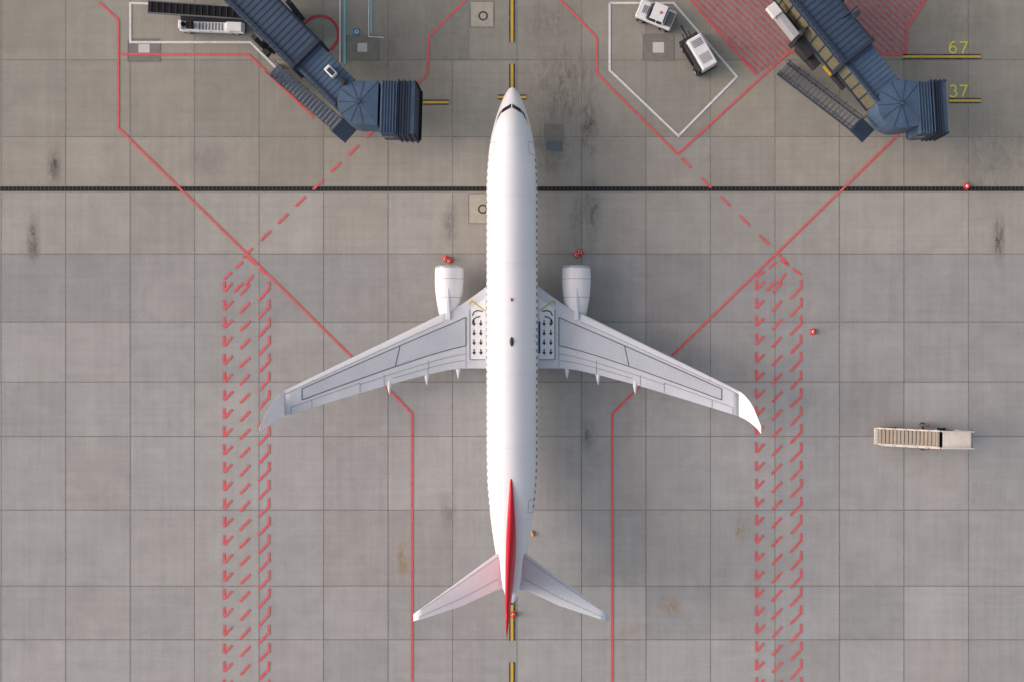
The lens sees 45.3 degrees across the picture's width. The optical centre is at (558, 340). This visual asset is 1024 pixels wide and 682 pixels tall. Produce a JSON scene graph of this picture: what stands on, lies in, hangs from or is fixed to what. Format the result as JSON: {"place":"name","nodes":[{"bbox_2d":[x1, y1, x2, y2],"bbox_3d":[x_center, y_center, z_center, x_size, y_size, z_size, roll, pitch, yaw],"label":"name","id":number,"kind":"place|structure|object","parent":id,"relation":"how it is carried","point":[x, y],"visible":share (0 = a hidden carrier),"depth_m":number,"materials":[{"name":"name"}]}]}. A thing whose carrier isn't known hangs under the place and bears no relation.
{"place":"outdoors","nodes":[
{"label":"outdoors","id":0,"kind":"place"},
{"bbox_2d":[0,0,1023,681],"bbox_3d":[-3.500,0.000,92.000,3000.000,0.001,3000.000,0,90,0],"label":"ground","id":1,"kind":"structure","parent":0,"point":[58,66],"depth_m":92.00,"materials":[{"name":"concrete"}]},
{"bbox_2d":[147,0,246,34],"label":"belt loader","id":2,"kind":"object","parent":1,"relation":"on","point":[204,18],"visible":0.91,"depth_m":90.78,"materials":[{"name":"grey metal"}]},
{"bbox_2d":[304,14,338,50],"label":"hose circle marking","id":3,"kind":"object","parent":1,"relation":"on","point":[332,21],"visible":0.5,"depth_m":91.97,"materials":[{"name":"paint"}]},
{"bbox_2d":[224,0,422,142],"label":"jet bridge","id":4,"kind":"structure","parent":1,"relation":"on","point":[389,110],"depth_m":86.06,"materials":[{"name":"metal"}]},
{"bbox_2d":[383,135,394,137],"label":"cab windows","id":5,"kind":"structure","parent":4,"relation":"in","point":[386,136],"depth_m":87.35,"materials":[{"name":"grey glass"}]},
{"bbox_2d":[354,28,359,34],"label":"blue ground sign","id":6,"kind":"object","parent":1,"relation":"on","point":[357,32],"visible":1,"depth_m":91.96,"materials":[{"name":"paint"}]},
{"bbox_2d":[343,0,371,63],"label":"cyan service lines","id":7,"kind":"object","parent":1,"relation":"on","point":[344,31],"visible":1,"depth_m":91.96,"materials":[{"name":"paint"}]},
{"bbox_2d":[128,35,672,140],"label":"dark patches","id":8,"kind":"object","parent":1,"relation":"on","point":[553,132],"visible":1,"depth_m":91.99,"materials":[{"name":"concrete"}]},
{"bbox_2d":[127,1,673,223],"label":"pit cover joints","id":9,"kind":"object","parent":1,"relation":"on","point":[470,26],"visible":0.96,"depth_m":91.98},
{"bbox_2d":[138,42,663,52],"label":"pit lids","id":10,"kind":"object","parent":1,"relation":"on","point":[658,47],"visible":1,"depth_m":91.98,"materials":[{"name":"grey metal"}]},
{"bbox_2d":[129,0,737,136],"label":"white parking lines","id":11,"kind":"object","parent":1,"relation":"on","point":[619,79],"visible":0.95,"depth_m":91.96,"materials":[{"name":"paint"}]},
{"bbox_2d":[425,0,468,58],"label":"repair slab","id":12,"kind":"structure","parent":1,"relation":"on","point":[449,37],"depth_m":91.99,"materials":[{"name":"concrete"}]},
{"bbox_2d":[469,2,492,222],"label":"pit covers","id":13,"kind":"object","parent":1,"relation":"on","point":[476,201],"visible":0.8,"depth_m":91.98,"materials":[{"name":"concrete"}]},
{"bbox_2d":[478,11,487,213],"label":"manhole rings","id":14,"kind":"object","parent":1,"relation":"on","point":[480,18],"visible":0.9,"depth_m":91.98,"materials":[{"name":"metal"}]},
{"bbox_2d":[259,87,760,636],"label":"airliner","id":15,"kind":"object","parent":1,"relation":"on","point":[511,327],"visible":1,"depth_m":87.77,"materials":[{"name":"white paint"}]},
{"bbox_2d":[486,158,537,507],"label":"cabin windows","id":16,"kind":"structure","parent":15,"relation":"in","point":[488,158],"depth_m":88.34,"materials":[{"name":"black glass"}]},
{"bbox_2d":[222,131,801,681],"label":"red dashed lines","id":17,"kind":"object","parent":1,"relation":"on","point":[782,259],"visible":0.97,"depth_m":91.97,"materials":[{"name":"paint"}]},
{"bbox_2d":[0,191,1023,192],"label":"drain kerb strip","id":18,"kind":"object","parent":1,"relation":"on","point":[538,191],"depth_m":91.99,"materials":[{"name":"metal"}]},
{"bbox_2d":[0,186,1023,190],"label":"drain channel","id":19,"kind":"object","parent":18,"relation":"on","point":[483,188],"depth_m":91.98,"materials":[{"name":"black metal"}]},
{"bbox_2d":[0,186,1023,189],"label":"drain grate bars","id":20,"kind":"object","parent":19,"relation":"in","point":[631,188],"visible":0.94,"depth_m":91.98,"materials":[{"name":"black metal"}]},
{"bbox_2d":[0,0,1023,681],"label":"slab joints","id":21,"kind":"object","parent":1,"relation":"on","point":[581,372],"visible":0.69,"depth_m":91.99,"materials":[{"name":"grey concrete"}]},
{"bbox_2d":[99,0,925,681],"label":"red boundary lines","id":22,"kind":"object","parent":1,"relation":"on","point":[419,82],"visible":0.87,"depth_m":91.97,"materials":[{"name":"paint"}]},
{"bbox_2d":[547,142,561,150],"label":"steel covers","id":23,"kind":"object","parent":1,"relation":"on","point":[554,146],"visible":1,"depth_m":91.98,"materials":[{"name":"grey metal"}]},
{"bbox_2d":[576,249,583,255],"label":"safety cone","id":24,"kind":"object","parent":1,"relation":"on","point":[580,252],"visible":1,"depth_m":91.85,"materials":[{"name":"red plastic"}]},
{"bbox_2d":[635,0,676,32],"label":"tow tractor","id":25,"kind":"object","parent":1,"relation":"on","point":[660,16],"visible":1,"depth_m":90.81,"materials":[{"name":"metal"}]},
{"bbox_2d":[679,25,716,76],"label":"ground power unit","id":26,"kind":"object","parent":1,"relation":"on","point":[696,50],"visible":1,"depth_m":90.27,"materials":[{"name":"metal"}]},
{"bbox_2d":[423,0,980,681],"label":"yellow centreline","id":27,"kind":"object","parent":1,"relation":"on","point":[525,96],"visible":0.79,"depth_m":91.96,"materials":[{"name":"paint"}]},
{"bbox_2d":[510,611,516,617],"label":"safety cone","id":28,"kind":"object","parent":27,"relation":"on","point":[513,614],"visible":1,"depth_m":91.89,"materials":[{"name":"red plastic"}]},
{"bbox_2d":[693,0,923,73],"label":"hatched area tint","id":29,"kind":"object","parent":1,"relation":"on","point":[784,36],"visible":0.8,"depth_m":91.99,"materials":[{"name":"red paint"}]},
{"bbox_2d":[696,0,921,73],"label":"hatched area lines","id":30,"kind":"object","parent":1,"relation":"on","point":[787,42],"visible":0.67,"depth_m":91.98,"materials":[{"name":"red paint"}]},
{"bbox_2d":[810,329,815,334],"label":"safety cone","id":31,"kind":"object","parent":1,"relation":"on","point":[812,331],"visible":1,"depth_m":91.89,"materials":[{"name":"red plastic"}]},
{"bbox_2d":[765,0,948,141],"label":"jet bridge","id":32,"kind":"structure","parent":1,"relation":"on","point":[836,37],"depth_m":86.17,"materials":[{"name":"metal"}]},
{"bbox_2d":[874,422,974,450],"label":"mobile passenger stairs","id":33,"kind":"structure","parent":1,"relation":"on","point":[940,438],"depth_m":89.80,"materials":[{"name":"grey metal"}]},
{"bbox_2d":[949,41,967,96],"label":"stand number text","id":34,"kind":"object","parent":1,"relation":"on","point":[955,51],"visible":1,"depth_m":91.97,"materials":[{"name":"yellow paint"}]},
{"bbox_2d":[963,183,970,189],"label":"safety cone","id":35,"kind":"object","parent":1,"relation":"on","point":[966,186],"visible":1,"depth_m":91.87,"materials":[{"name":"red plastic"}]}
]}

